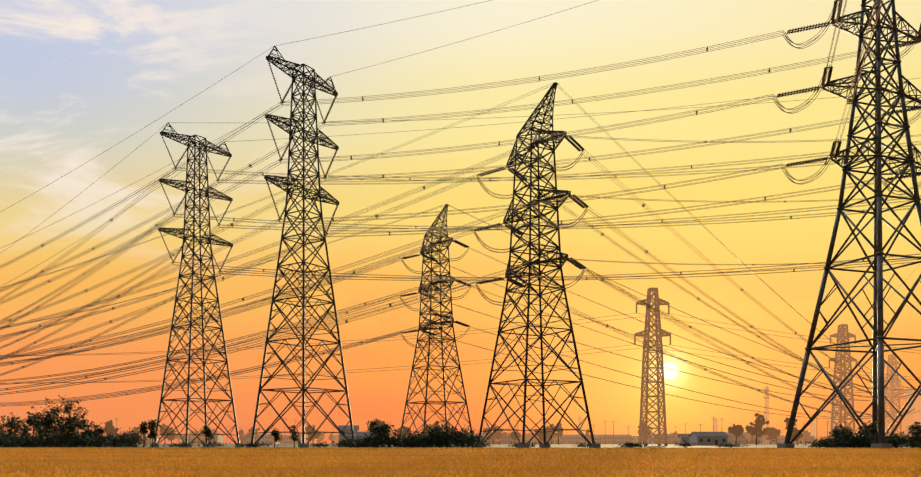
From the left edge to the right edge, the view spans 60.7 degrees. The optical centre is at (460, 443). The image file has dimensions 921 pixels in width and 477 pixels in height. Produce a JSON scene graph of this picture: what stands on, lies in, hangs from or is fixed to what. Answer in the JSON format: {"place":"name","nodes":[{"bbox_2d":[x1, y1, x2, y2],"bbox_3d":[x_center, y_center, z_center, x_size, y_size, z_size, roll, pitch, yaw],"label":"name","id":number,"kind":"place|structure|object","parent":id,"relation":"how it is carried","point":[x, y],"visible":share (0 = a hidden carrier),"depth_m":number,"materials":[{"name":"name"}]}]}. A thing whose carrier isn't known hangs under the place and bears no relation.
{"place":"outdoors","nodes":[
{"label":"outdoors","id":0,"kind":"place"},
{"bbox_2d":[0,444,918,447],"bbox_3d":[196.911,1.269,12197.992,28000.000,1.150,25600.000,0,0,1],"label":"ground","id":1,"kind":"structure","parent":0,"point":[571,446],"depth_m":180.72,"materials":[{"name":"soil"}]},
{"bbox_2d":[154,123,239,444],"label":"suspension pylon","id":2,"kind":"object","parent":1,"relation":"on","point":[181,231],"visible":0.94,"depth_m":149.96,"materials":[{"name":"metal"}]},
{"bbox_2d":[251,45,354,443],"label":"suspension pylon","id":3,"kind":"object","parent":1,"relation":"on","point":[288,183],"visible":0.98,"depth_m":121.76,"materials":[{"name":"metal"}]},
{"bbox_2d":[399,204,472,438],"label":"tension pylon","id":4,"kind":"object","parent":1,"relation":"on","point":[425,289],"visible":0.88,"depth_m":176.54,"materials":[{"name":"metal"}]},
{"bbox_2d":[159,1,920,334],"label":"insulator strings","id":5,"kind":"object","parent":4,"relation":"attached to","point":[579,147],"visible":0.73,"depth_m":117.69,"materials":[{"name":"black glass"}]},
{"bbox_2d":[0,413,920,442],"bbox_3d":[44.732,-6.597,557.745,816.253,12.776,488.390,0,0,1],"label":"tree foliage","id":6,"kind":"object","parent":1,"relation":"on","point":[735,430],"visible":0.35,"depth_m":400.84,"materials":[{"name":"green plant"}]},
{"bbox_2d":[0,395,920,447],"bbox_3d":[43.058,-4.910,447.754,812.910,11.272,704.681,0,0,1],"label":"trees","id":7,"kind":"object","parent":1,"relation":"on","point":[433,438],"depth_m":113.06,"materials":[{"name":"black plant"}]},
{"bbox_2d":[115,417,829,444],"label":"utility poles","id":8,"kind":"object","parent":1,"relation":"on","point":[713,419],"visible":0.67,"depth_m":409.79,"materials":[{"name":"concrete"}]},
{"bbox_2d":[150,443,891,447],"bbox_3d":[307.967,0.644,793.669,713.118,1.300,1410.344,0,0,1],"label":"pylon footings","id":9,"kind":"object","parent":1,"relation":"on","point":[779,445],"visible":0.29,"depth_m":114.22,"materials":[{"name":"grey concrete"}]},
{"bbox_2d":[477,82,594,444],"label":"tension pylon","id":10,"kind":"object","parent":1,"relation":"on","point":[530,185],"visible":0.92,"depth_m":118.21,"materials":[{"name":"metal"}]},
{"bbox_2d":[577,416,582,434],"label":"pylon","id":11,"kind":"object","parent":1,"relation":"on","point":[579,420],"visible":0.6,"depth_m":1295.31,"materials":[{"name":"grey metal"}]},
{"bbox_2d":[634,287,670,444],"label":"pylon","id":12,"kind":"object","parent":1,"relation":"on","point":[656,324],"visible":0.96,"depth_m":259.30,"materials":[{"name":"grey metal"}]},
{"bbox_2d":[0,0,920,418],"bbox_3d":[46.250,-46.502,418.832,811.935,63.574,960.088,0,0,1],"label":"conductors","id":13,"kind":"object","parent":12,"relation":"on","point":[420,278],"visible":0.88,"depth_m":144.49,"materials":[{"name":"metal"}]},
{"bbox_2d":[714,418,718,431],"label":"pylon","id":14,"kind":"object","parent":1,"relation":"on","point":[716,426],"visible":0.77,"depth_m":1489.89,"materials":[{"name":"grey metal"}]},
{"bbox_2d":[763,386,769,443],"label":"transmission tower","id":15,"kind":"structure","parent":1,"relation":"on","point":[766,404],"depth_m":555.34,"materials":[{"name":"grey metal"}]},
{"bbox_2d":[810,419,815,441],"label":"pylon","id":16,"kind":"object","parent":1,"relation":"on","point":[812,427],"visible":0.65,"depth_m":1387.88,"materials":[{"name":"grey metal"}]},
{"bbox_2d":[829,400,838,434],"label":"pylon","id":17,"kind":"object","parent":1,"relation":"on","point":[834,418],"visible":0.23,"depth_m":752.53,"materials":[{"name":"grey metal"}]},
{"bbox_2d":[829,324,856,437],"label":"pylon","id":18,"kind":"object","parent":1,"relation":"on","point":[842,330],"visible":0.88,"depth_m":325.85,"materials":[{"name":"grey metal"}]},
{"bbox_2d":[784,0,920,443],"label":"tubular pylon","id":19,"kind":"object","parent":1,"relation":"on","point":[877,403],"visible":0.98,"depth_m":103.12,"materials":[{"name":"metal"}]},
{"bbox_2d":[858,412,864,434],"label":"pylon","id":20,"kind":"object","parent":1,"relation":"on","point":[861,419],"visible":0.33,"depth_m":1138.96,"materials":[{"name":"grey metal"}]},
{"bbox_2d":[884,354,901,435],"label":"pylon","id":21,"kind":"object","parent":1,"relation":"on","point":[895,363],"visible":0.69,"depth_m":453.79,"materials":[{"name":"grey metal"}]},
{"bbox_2d":[903,387,914,436],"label":"pylon","id":22,"kind":"object","parent":1,"relation":"on","point":[909,414],"visible":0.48,"depth_m":691.67,"materials":[{"name":"grey metal"}]},
{"bbox_2d":[914,390,920,424],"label":"pylon","id":23,"kind":"object","parent":1,"relation":"on","point":[918,414],"visible":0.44,"depth_m":731.34,"materials":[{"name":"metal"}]},
{"bbox_2d":[0,0,920,443],"label":"sky","id":24,"kind":"structure","parent":0,"point":[78,78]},
{"bbox_2d":[137,429,814,444],"bbox_3d":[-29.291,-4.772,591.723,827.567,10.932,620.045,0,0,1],"label":"building walls","id":25,"kind":"structure","parent":0,"point":[692,437],"depth_m":748.33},
{"bbox_2d":[138,425,814,438],"bbox_3d":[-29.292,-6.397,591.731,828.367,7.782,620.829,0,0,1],"label":"distant buildings","id":26,"kind":"structure","parent":25,"relation":"on","point":[681,435],"depth_m":300.21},
{"bbox_2d":[139,431,813,444],"bbox_3d":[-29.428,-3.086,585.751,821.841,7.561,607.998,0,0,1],"label":"buildings","id":27,"kind":"structure","parent":25,"relation":"in","point":[708,440],"depth_m":758.82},
{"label":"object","id":28,"kind":"object","parent":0,"visible":0},
{"bbox_2d":[0,447,920,476],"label":"rice field plants","id":29,"kind":"object","parent":28,"relation":"in","point":[398,462],"visible":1,"depth_m":23.67,"materials":[{"name":"orange plant"}]}
]}

